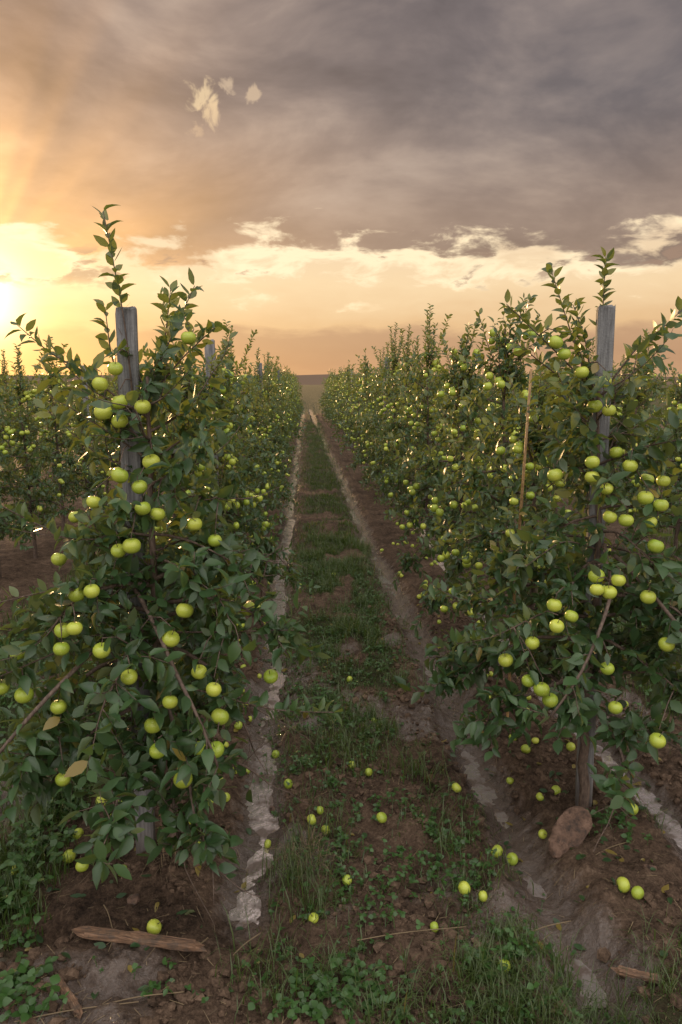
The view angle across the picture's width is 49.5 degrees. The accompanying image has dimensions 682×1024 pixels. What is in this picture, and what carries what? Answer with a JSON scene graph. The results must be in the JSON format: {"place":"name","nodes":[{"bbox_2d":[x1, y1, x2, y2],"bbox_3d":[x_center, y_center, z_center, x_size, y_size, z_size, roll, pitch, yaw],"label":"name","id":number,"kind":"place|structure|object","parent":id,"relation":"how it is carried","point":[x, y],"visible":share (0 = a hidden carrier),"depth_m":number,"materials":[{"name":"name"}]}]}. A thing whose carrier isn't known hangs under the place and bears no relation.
{"place":"outdoors","nodes":[
{"label":"outdoors","id":0,"kind":"place"},
{"bbox_2d":[0,374,680,384],"bbox_3d":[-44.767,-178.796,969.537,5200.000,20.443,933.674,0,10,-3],"label":"distant hills","id":1,"kind":"structure","parent":0,"point":[310,380],"depth_m":1138.15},
{"bbox_2d":[0,385,681,1023],"bbox_3d":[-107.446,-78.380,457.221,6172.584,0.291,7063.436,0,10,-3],"label":"ground","id":2,"kind":"structure","parent":0,"point":[22,573],"depth_m":3.49,"materials":[{"name":"soil"}]},
{"bbox_2d":[0,391,18,466],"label":"apple tree","id":3,"kind":"object","parent":2,"relation":"on","point":[10,462],"visible":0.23,"depth_m":14.45,"materials":[{"name":"green plant"}]},
{"bbox_2d":[0,349,32,483],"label":"apple tree","id":4,"kind":"object","parent":2,"relation":"on","point":[3,370],"visible":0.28,"depth_m":15.25,"materials":[{"name":"green plant"}]},
{"bbox_2d":[0,374,57,577],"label":"apple tree","id":5,"kind":"object","parent":2,"relation":"on","point":[7,473],"visible":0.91,"depth_m":8.07,"materials":[{"name":"green plant"}]},
{"bbox_2d":[4,366,57,470],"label":"apple tree","id":6,"kind":"object","parent":2,"relation":"on","point":[30,429],"visible":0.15,"depth_m":16.38,"materials":[{"name":"green plant"}]},
{"bbox_2d":[0,344,79,558],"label":"apple tree","id":7,"kind":"object","parent":2,"relation":"on","point":[34,471],"visible":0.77,"depth_m":8.82,"materials":[{"name":"green plant"}]},
{"bbox_2d":[27,371,71,464],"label":"apple tree","id":8,"kind":"object","parent":2,"relation":"on","point":[50,400],"visible":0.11,"depth_m":17.59,"materials":[{"name":"green plant"}]},
{"bbox_2d":[15,337,103,530],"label":"apple tree","id":9,"kind":"object","parent":2,"relation":"on","point":[62,473],"visible":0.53,"depth_m":9.99,"materials":[{"name":"green plant"}]},
{"bbox_2d":[47,377,82,456],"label":"apple tree","id":10,"kind":"object","parent":2,"relation":"on","point":[65,398],"visible":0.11,"depth_m":18.94,"materials":[{"name":"green plant"}]},
{"bbox_2d":[51,972,82,1018],"bbox_3d":[-0.963,1.701,2.605,0.036,0.024,0.253,-10,14,-43],"label":"broken board","id":11,"kind":"object","parent":2,"relation":"on","point":[73,1003],"visible":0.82,"depth_m":2.58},
{"bbox_2d":[39,384,119,519],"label":"apple tree","id":12,"kind":"object","parent":2,"relation":"on","point":[81,451],"visible":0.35,"depth_m":11.25,"materials":[{"name":"green plant"}]},
{"bbox_2d":[81,365,93,509],"bbox_3d":[-4.041,-1.050,11.826,0.087,2.557,0.087,-2,10,-14],"label":"trellis post","id":13,"kind":"object","parent":2,"relation":"on","point":[85,399],"visible":0.1,"depth_m":11.66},
{"bbox_2d":[68,373,120,506],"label":"apple tree","id":14,"kind":"object","parent":2,"relation":"on","point":[113,442],"visible":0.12,"depth_m":12.40,"materials":[{"name":"green plant"}]},
{"bbox_2d":[108,372,117,436],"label":"apple tree","id":15,"kind":"object","parent":2,"relation":"on","point":[114,382],"visible":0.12,"depth_m":23.59,"materials":[{"name":"green plant"}]},
{"bbox_2d":[93,379,141,481],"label":"apple tree","id":16,"kind":"object","parent":2,"relation":"on","point":[111,388],"visible":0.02,"depth_m":13.49,"materials":[{"name":"green plant"}]},
{"bbox_2d":[127,893,140,904],"bbox_3d":[-0.870,1.631,3.096,0.057,0.039,0.080,18,18,27],"label":"rock","id":17,"kind":"object","parent":2,"relation":"on","point":[133,898],"visible":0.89,"depth_m":3.09,"materials":[{"name":"stone"}]},
{"bbox_2d":[115,306,155,853],"bbox_3d":[-0.898,0.436,3.261,0.087,2.609,0.088,-1,10,-9],"label":"trellis post","id":18,"kind":"object","parent":2,"relation":"on","point":[133,459],"visible":0.3,"depth_m":3.10,"materials":[{"name":"wood"}]},
{"bbox_2d":[71,926,206,951],"bbox_3d":[-0.771,1.630,2.830,0.545,0.030,0.050,3,10,8],"label":"broken board","id":19,"kind":"object","parent":2,"relation":"on","point":[138,937],"visible":1,"depth_m":2.82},
{"bbox_2d":[0,204,342,925],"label":"apple tree","id":20,"kind":"object","parent":2,"relation":"on","point":[185,677],"visible":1,"depth_m":2.92,"materials":[{"name":"green plant"}]},
{"bbox_2d":[88,342,263,720],"bbox_3d":[-0.939,0.252,4.420,1.049,2.483,1.484,-6,12,-31],"label":"apple tree","id":21,"kind":"object","parent":2,"relation":"on","point":[170,435],"visible":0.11,"depth_m":4.23,"materials":[{"name":"green plant"}]},
{"bbox_2d":[117,287,258,650],"bbox_3d":[-1.053,-0.117,5.326,1.049,2.914,1.484,-8,13,-37],"label":"apple tree","id":22,"kind":"object","parent":2,"relation":"on","point":[190,387],"visible":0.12,"depth_m":5.09,"materials":[{"name":"green plant"}]},
{"bbox_2d":[204,339,219,519],"bbox_3d":[-1.044,-0.075,6.088,0.087,2.635,0.087,-2,10,-14],"label":"trellis post","id":23,"kind":"object","parent":2,"relation":"on","point":[209,350],"visible":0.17,"depth_m":5.85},
{"bbox_2d":[163,375,282,583],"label":"apple tree","id":24,"kind":"object","parent":2,"relation":"on","point":[245,417],"visible":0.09,"depth_m":6.21,"materials":[{"name":"green plant"}]},
{"bbox_2d":[183,348,282,599],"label":"apple tree","id":25,"kind":"object","parent":2,"relation":"on","point":[255,477],"visible":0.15,"depth_m":7.15,"materials":[{"name":"green plant"}]},
{"bbox_2d":[147,338,320,606],"bbox_3d":[-0.932,-0.005,5.648,1.319,2.574,1.327,-3,10,-15],"label":"apple tree","id":26,"kind":"object","parent":2,"relation":"on","point":[292,574],"visible":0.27,"depth_m":5.55,"materials":[{"name":"green plant"}]},
{"bbox_2d":[220,319,278,537],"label":"apple tree","id":27,"kind":"object","parent":2,"relation":"on","point":[252,453],"visible":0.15,"depth_m":8.03,"materials":[{"name":"green plant"}]},
{"bbox_2d":[257,363,264,508],"bbox_3d":[-1.346,-1.182,12.435,0.087,2.609,0.087,-2,10,-14],"label":"trellis post","id":28,"kind":"object","parent":2,"relation":"on","point":[260,368],"visible":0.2,"depth_m":12.20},
{"bbox_2d":[231,357,291,542],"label":"apple tree","id":29,"kind":"object","parent":2,"relation":"on","point":[255,435],"visible":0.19,"depth_m":9.13,"materials":[{"name":"green plant"}]},
{"bbox_2d":[228,439,301,928],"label":"puddle","id":30,"kind":"object","parent":2,"relation":"on","point":[266,822],"visible":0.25,"depth_m":4.01,"materials":[{"name":"liquid"}]},
{"bbox_2d":[236,348,293,500],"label":"apple tree","id":31,"kind":"object","parent":2,"relation":"on","point":[281,426],"visible":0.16,"depth_m":12.25,"materials":[{"name":"green plant"}]},
{"bbox_2d":[236,380,294,522],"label":"apple tree","id":32,"kind":"object","parent":2,"relation":"on","point":[254,425],"visible":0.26,"depth_m":10.31,"materials":[{"name":"green plant"}]},
{"bbox_2d":[240,374,301,508],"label":"apple tree","id":33,"kind":"object","parent":2,"relation":"on","point":[280,437],"visible":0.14,"depth_m":11.24,"materials":[{"name":"green plant"}]},
{"bbox_2d":[251,365,292,466],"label":"apple tree","id":34,"kind":"object","parent":2,"relation":"on","point":[287,462],"visible":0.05,"depth_m":14.50,"materials":[{"name":"green plant"}]},
{"bbox_2d":[251,374,296,454],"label":"apple tree","id":35,"kind":"object","parent":2,"relation":"on","point":[290,426],"visible":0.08,"depth_m":17.51,"materials":[{"name":"green plant"}]},
{"bbox_2d":[254,361,297,493],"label":"apple tree","id":36,"kind":"object","parent":2,"relation":"on","point":[275,405],"visible":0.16,"depth_m":13.52,"materials":[{"name":"green plant"}]},
{"bbox_2d":[262,354,290,458],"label":"apple tree","id":37,"kind":"object","parent":2,"relation":"on","point":[279,385],"visible":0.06,"depth_m":15.35,"materials":[{"name":"green plant"}]},
{"bbox_2d":[263,353,292,452],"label":"apple tree","id":38,"kind":"object","parent":2,"relation":"on","point":[279,389],"visible":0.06,"depth_m":16.53,"materials":[{"name":"green plant"}]},
{"bbox_2d":[270,356,291,445],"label":"apple tree","id":39,"kind":"object","parent":2,"relation":"on","point":[280,374],"visible":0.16,"depth_m":19.48,"materials":[{"name":"green plant"}]},
{"bbox_2d":[272,363,295,460],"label":"apple tree","id":40,"kind":"object","parent":2,"relation":"on","point":[284,399],"visible":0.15,"depth_m":18.66,"materials":[{"name":"green plant"}]},
{"bbox_2d":[281,379,295,442],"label":"apple tree","id":41,"kind":"object","parent":2,"relation":"on","point":[288,411],"visible":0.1,"depth_m":21.87,"materials":[{"name":"green plant"}]},
{"bbox_2d":[279,367,301,440],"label":"apple tree","id":42,"kind":"object","parent":2,"relation":"on","point":[288,401],"visible":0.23,"depth_m":23.09,"materials":[{"name":"green plant"}]},
{"bbox_2d":[280,364,302,432],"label":"apple tree","id":43,"kind":"object","parent":2,"relation":"on","point":[296,418],"visible":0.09,"depth_m":25.46,"materials":[{"name":"green plant"}]},
{"bbox_2d":[279,366,311,443],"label":"apple tree","id":44,"kind":"object","parent":2,"relation":"on","point":[295,427],"visible":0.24,"depth_m":20.66,"materials":[{"name":"green plant"}]},
{"bbox_2d":[289,371,301,409],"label":"apple tree","id":45,"kind":"object","parent":2,"relation":"on","point":[296,406],"visible":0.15,"depth_m":30.50,"materials":[{"name":"green plant"}]},
{"bbox_2d":[317,373,335,408],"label":"apple tree","id":46,"kind":"object","parent":2,"relation":"on","point":[322,404],"visible":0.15,"depth_m":46.87,"materials":[{"name":"green plant"}]},
{"bbox_2d":[10,522,643,972],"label":"fallen apples","id":47,"kind":"object","parent":2,"relation":"on","point":[154,926],"visible":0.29,"depth_m":3.56,"materials":[{"name":"food"}]},
{"bbox_2d":[320,371,336,412],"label":"apple tree","id":48,"kind":"object","parent":2,"relation":"on","point":[327,393],"visible":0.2,"depth_m":39.42,"materials":[{"name":"green plant"}]},
{"bbox_2d":[321,384,338,422],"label":"apple tree","id":49,"kind":"object","parent":2,"relation":"on","point":[329,400],"visible":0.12,"depth_m":35.37,"materials":[{"name":"green plant"}]},
{"bbox_2d":[322,375,341,420],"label":"apple tree","id":50,"kind":"object","parent":2,"relation":"on","point":[330,402],"visible":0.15,"depth_m":32.43,"materials":[{"name":"green plant"}]},
{"bbox_2d":[325,380,341,431],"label":"apple tree","id":51,"kind":"object","parent":2,"relation":"on","point":[334,402],"visible":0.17,"depth_m":31.44,"materials":[{"name":"green plant"}]},
{"bbox_2d":[323,368,348,427],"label":"apple tree","id":52,"kind":"object","parent":2,"relation":"on","point":[340,397],"visible":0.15,"depth_m":29.26,"materials":[{"name":"green plant"}]},
{"bbox_2d":[329,367,344,421],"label":"apple tree","id":53,"kind":"object","parent":2,"relation":"on","point":[336,377],"visible":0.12,"depth_m":34.01,"materials":[{"name":"green plant"}]},
{"bbox_2d":[329,366,346,433],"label":"apple tree","id":54,"kind":"object","parent":2,"relation":"on","point":[338,395],"visible":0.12,"depth_m":30.21,"materials":[{"name":"green plant"}]},
{"bbox_2d":[0,422,681,1023],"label":"grass","id":55,"kind":"structure","parent":2,"relation":"on","point":[340,540],"depth_m":3.32,"materials":[{"name":"plant"}]},
{"bbox_2d":[0,555,681,1023],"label":"clover weeds","id":56,"kind":"object","parent":2,"relation":"on","point":[20,975],"visible":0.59,"depth_m":3.20,"materials":[{"name":"green plant"}]},
{"bbox_2d":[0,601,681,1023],"bbox_3d":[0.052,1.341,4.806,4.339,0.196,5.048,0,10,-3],"label":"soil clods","id":57,"kind":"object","parent":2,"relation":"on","point":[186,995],"visible":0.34,"depth_m":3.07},
{"bbox_2d":[0,601,681,1023],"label":"dry straw","id":58,"kind":"object","parent":2,"relation":"on","point":[306,849],"visible":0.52,"depth_m":3.21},
{"bbox_2d":[326,360,355,430],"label":"apple tree","id":59,"kind":"object","parent":2,"relation":"on","point":[338,400],"visible":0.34,"depth_m":26.96,"materials":[{"name":"green plant"}]},
{"bbox_2d":[330,368,361,441],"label":"apple tree","id":60,"kind":"object","parent":2,"relation":"on","point":[344,401],"visible":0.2,"depth_m":25.95,"materials":[{"name":"green plant"}]},
{"bbox_2d":[333,364,360,433],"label":"apple tree","id":61,"kind":"object","parent":2,"relation":"on","point":[348,377],"visible":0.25,"depth_m":24.95,"materials":[{"name":"green plant"}]},
{"bbox_2d":[331,370,362,437],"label":"apple tree","id":62,"kind":"object","parent":2,"relation":"on","point":[339,424],"visible":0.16,"depth_m":24.05,"materials":[{"name":"green plant"}]},
{"bbox_2d":[335,369,363,450],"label":"apple tree","id":63,"kind":"object","parent":2,"relation":"on","point":[349,386],"visible":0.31,"depth_m":22.90,"materials":[{"name":"green plant"}]},
{"bbox_2d":[339,373,365,449],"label":"apple tree","id":64,"kind":"object","parent":2,"relation":"on","point":[354,406],"visible":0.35,"depth_m":19.78,"materials":[{"name":"green plant"}]},
{"bbox_2d":[341,378,363,453],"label":"apple tree","id":65,"kind":"object","parent":2,"relation":"on","point":[351,408],"visible":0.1,"depth_m":21.79,"materials":[{"name":"green plant"}]},
{"bbox_2d":[336,367,369,452],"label":"apple tree","id":66,"kind":"object","parent":2,"relation":"on","point":[347,418],"visible":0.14,"depth_m":20.86,"materials":[{"name":"green plant"}]},
{"bbox_2d":[24,595,681,998],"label":"fallen leaves","id":67,"kind":"object","parent":2,"relation":"on","point":[232,875],"visible":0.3,"depth_m":3.33,"materials":[{"name":"plant"}]},
{"bbox_2d":[332,369,381,464],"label":"apple tree","id":68,"kind":"object","parent":2,"relation":"on","point":[351,437],"visible":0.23,"depth_m":19.00,"materials":[{"name":"green plant"}]},
{"bbox_2d":[339,348,379,468],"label":"apple tree","id":69,"kind":"object","parent":2,"relation":"on","point":[363,367],"visible":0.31,"depth_m":17.96,"materials":[{"name":"green plant"}]},
{"bbox_2d":[342,366,380,472],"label":"apple tree","id":70,"kind":"object","parent":2,"relation":"on","point":[362,437],"visible":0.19,"depth_m":15.99,"materials":[{"name":"green plant"}]},
{"bbox_2d":[347,364,377,467],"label":"apple tree","id":71,"kind":"object","parent":2,"relation":"on","point":[365,381],"visible":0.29,"depth_m":16.86,"materials":[{"name":"green plant"}]},
{"bbox_2d":[351,347,391,475],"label":"apple tree","id":72,"kind":"object","parent":2,"relation":"on","point":[373,402],"visible":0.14,"depth_m":14.81,"materials":[{"name":"green plant"}]},
{"bbox_2d":[355,342,404,464],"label":"apple tree","id":73,"kind":"object","parent":2,"relation":"on","point":[361,460],"visible":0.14,"depth_m":14.02,"materials":[{"name":"green plant"}]},
{"bbox_2d":[382,357,388,497],"bbox_3d":[0.816,-1.432,13.507,0.087,2.739,0.087,-2,10,-14],"label":"trellis post","id":74,"kind":"object","parent":2,"relation":"on","point":[383,494],"visible":0.19,"depth_m":13.38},
{"bbox_2d":[356,322,419,508],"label":"apple tree","id":75,"kind":"object","parent":2,"relation":"on","point":[394,360],"visible":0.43,"depth_m":12.06,"materials":[{"name":"green plant"}]},
{"bbox_2d":[355,345,440,501],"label":"apple tree","id":76,"kind":"object","parent":2,"relation":"on","point":[366,480],"visible":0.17,"depth_m":13.20,"materials":[{"name":"green plant"}]},
{"bbox_2d":[365,324,437,522],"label":"apple tree","id":77,"kind":"object","parent":2,"relation":"on","point":[406,358],"visible":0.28,"depth_m":10.92,"materials":[{"name":"green plant"}]},
{"bbox_2d":[368,335,468,538],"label":"apple tree","id":78,"kind":"object","parent":2,"relation":"on","point":[390,426],"visible":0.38,"depth_m":9.90,"materials":[{"name":"green plant"}]},
{"bbox_2d":[375,303,473,559],"bbox_3d":[0.982,-0.847,8.788,1.139,3.149,1.327,6,12,31],"label":"apple tree","id":79,"kind":"object","parent":2,"relation":"on","point":[423,499],"visible":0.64,"depth_m":8.66,"materials":[{"name":"green plant"}]},
{"bbox_2d":[423,374,438,446],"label":"apple tree","id":80,"kind":"object","parent":2,"relation":"on","point":[433,397],"visible":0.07,"depth_m":23.34,"materials":[{"name":"green plant"}]},
{"bbox_2d":[422,359,448,448],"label":"apple tree","id":81,"kind":"object","parent":2,"relation":"on","point":[438,399],"visible":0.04,"depth_m":22.05,"materials":[{"name":"green plant"}]},
{"bbox_2d":[383,331,509,582],"bbox_3d":[1.218,-0.487,7.748,1.205,2.787,1.396,-6,12,-31],"label":"apple tree","id":82,"kind":"object","parent":2,"relation":"on","point":[419,490],"visible":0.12,"depth_m":7.72,"materials":[{"name":"green plant"}]},
{"bbox_2d":[385,321,523,608],"bbox_3d":[1.143,-0.315,6.802,1.480,2.796,1.473,-10,14,-44],"label":"apple tree","id":83,"kind":"object","parent":2,"relation":"on","point":[461,441],"visible":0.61,"depth_m":6.77,"materials":[{"name":"green plant"}]},
{"bbox_2d":[323,439,607,1007],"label":"puddle","id":84,"kind":"object","parent":2,"relation":"on","point":[476,779],"visible":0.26,"depth_m":3.92,"materials":[{"name":"liquid"}]},
{"bbox_2d":[471,370,495,447],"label":"apple tree","id":85,"kind":"object","parent":2,"relation":"on","point":[475,393],"visible":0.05,"depth_m":17.29,"materials":[{"name":"green plant"}]},
{"bbox_2d":[468,368,514,473],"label":"apple tree","id":86,"kind":"object","parent":2,"relation":"on","point":[485,406],"visible":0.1,"depth_m":16.12,"materials":[{"name":"green plant"}]},
{"bbox_2d":[471,376,525,464],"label":"apple tree","id":87,"kind":"object","parent":2,"relation":"on","point":[498,405],"visible":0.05,"depth_m":15.07,"materials":[{"name":"green plant"}]},
{"bbox_2d":[410,293,603,638],"bbox_3d":[1.289,-0.158,5.629,1.473,2.899,1.480,5,11,26],"label":"apple tree","id":88,"kind":"object","parent":2,"relation":"on","point":[506,366],"visible":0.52,"depth_m":5.55,"materials":[{"name":"green plant"}]},
{"bbox_2d":[483,384,531,464],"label":"apple tree","id":89,"kind":"object","parent":2,"relation":"on","point":[507,399],"visible":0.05,"depth_m":14.05,"materials":[{"name":"green plant"}]},
{"bbox_2d":[506,369,532,716],"bbox_3d":[1.069,0.296,4.456,0.076,2.270,0.024,7,12,36],"label":"bamboo stake","id":90,"kind":"object","parent":2,"relation":"on","point":[522,485],"visible":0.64,"depth_m":4.35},
{"bbox_2d":[422,362,631,710],"bbox_3d":[1.226,0.268,4.611,1.480,2.388,1.473,-6,12,-30],"label":"apple tree","id":91,"kind":"object","parent":2,"relation":"on","point":[533,467],"visible":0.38,"depth_m":4.61,"materials":[{"name":"green plant"}]},
{"bbox_2d":[380,478,681,848],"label":"puddle","id":92,"kind":"object","parent":2,"relation":"on","point":[646,796],"visible":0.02,"depth_m":4.00,"materials":[{"name":"liquid"}]},
{"bbox_2d":[394,246,681,851],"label":"apple tree","id":93,"kind":"object","parent":2,"relation":"on","point":[648,596],"visible":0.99,"depth_m":3.38,"materials":[{"name":"green plant"}]},
{"bbox_2d":[510,348,584,513],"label":"apple tree","id":94,"kind":"object","parent":2,"relation":"on","point":[577,483],"visible":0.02,"depth_m":11.42,"materials":[{"name":"green plant"}]},
{"bbox_2d":[548,806,592,858],"bbox_3d":[1.077,1.509,3.480,0.132,0.123,0.301,20,41,41],"label":"rock","id":95,"kind":"object","parent":2,"relation":"on","point":[572,826],"visible":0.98,"depth_m":3.46,"materials":[{"name":"stone"}]},
{"bbox_2d":[543,337,628,527],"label":"apple tree","id":96,"kind":"object","parent":2,"relation":"on","point":[571,485],"visible":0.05,"depth_m":10.42,"materials":[{"name":"green plant"}]},
{"bbox_2d":[575,305,615,806],"bbox_3d":[1.236,0.353,3.623,0.082,2.647,0.082,1,10,12],"label":"trellis post","id":97,"kind":"object","parent":2,"relation":"on","point":[604,333],"visible":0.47,"depth_m":3.45,"materials":[{"name":"wood"}]},
{"bbox_2d":[571,329,680,553],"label":"apple tree","id":98,"kind":"object","parent":2,"relation":"on","point":[632,489],"visible":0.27,"depth_m":8.96,"materials":[{"name":"green plant"}]},
{"bbox_2d":[611,354,659,472],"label":"apple tree","id":99,"kind":"object","parent":2,"relation":"on","point":[624,377],"visible":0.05,"depth_m":15.91,"materials":[{"name":"green plant"}]},
{"bbox_2d":[610,965,663,983],"bbox_3d":[1.065,1.657,2.652,0.190,0.020,0.035,3,11,19],"label":"broken board","id":100,"kind":"object","parent":2,"relation":"on","point":[633,973],"visible":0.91,"depth_m":2.65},
{"bbox_2d":[616,342,669,475],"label":"apple tree","id":101,"kind":"object","parent":2,"relation":"on","point":[645,408],"visible":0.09,"depth_m":14.54,"materials":[{"name":"green plant"}]},
{"bbox_2d":[614,362,681,560],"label":"apple tree","id":102,"kind":"object","parent":2,"relation":"on","point":[677,487],"visible":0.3,"depth_m":8.03,"materials":[{"name":"green plant"}]},
{"bbox_2d":[636,374,667,430],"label":"apple tree","id":103,"kind":"object","parent":2,"relation":"on","point":[649,380],"visible":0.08,"depth_m":20.25,"materials":[{"name":"green plant"}]},
{"bbox_2d":[648,387,680,485],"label":"apple tree","id":104,"kind":"object","parent":2,"relation":"on","point":[664,406],"visible":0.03,"depth_m":13.36,"materials":[{"name":"green plant"}]},
{"bbox_2d":[649,374,680,459],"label":"apple tree","id":105,"kind":"object","parent":2,"relation":"on","point":[669,392],"visible":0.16,"depth_m":19.00,"materials":[{"name":"green plant"}]},
{"bbox_2d":[655,498,681,528],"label":"apple tree","id":106,"kind":"object","parent":2,"relation":"on","point":[657,526],"visible":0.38,"depth_m":7.39,"materials":[{"name":"green plant"}]},
{"bbox_2d":[0,0,681,376],"label":"sky","id":107,"kind":"structure","parent":0,"point":[326,173],"materials":[{"name":"grey"}]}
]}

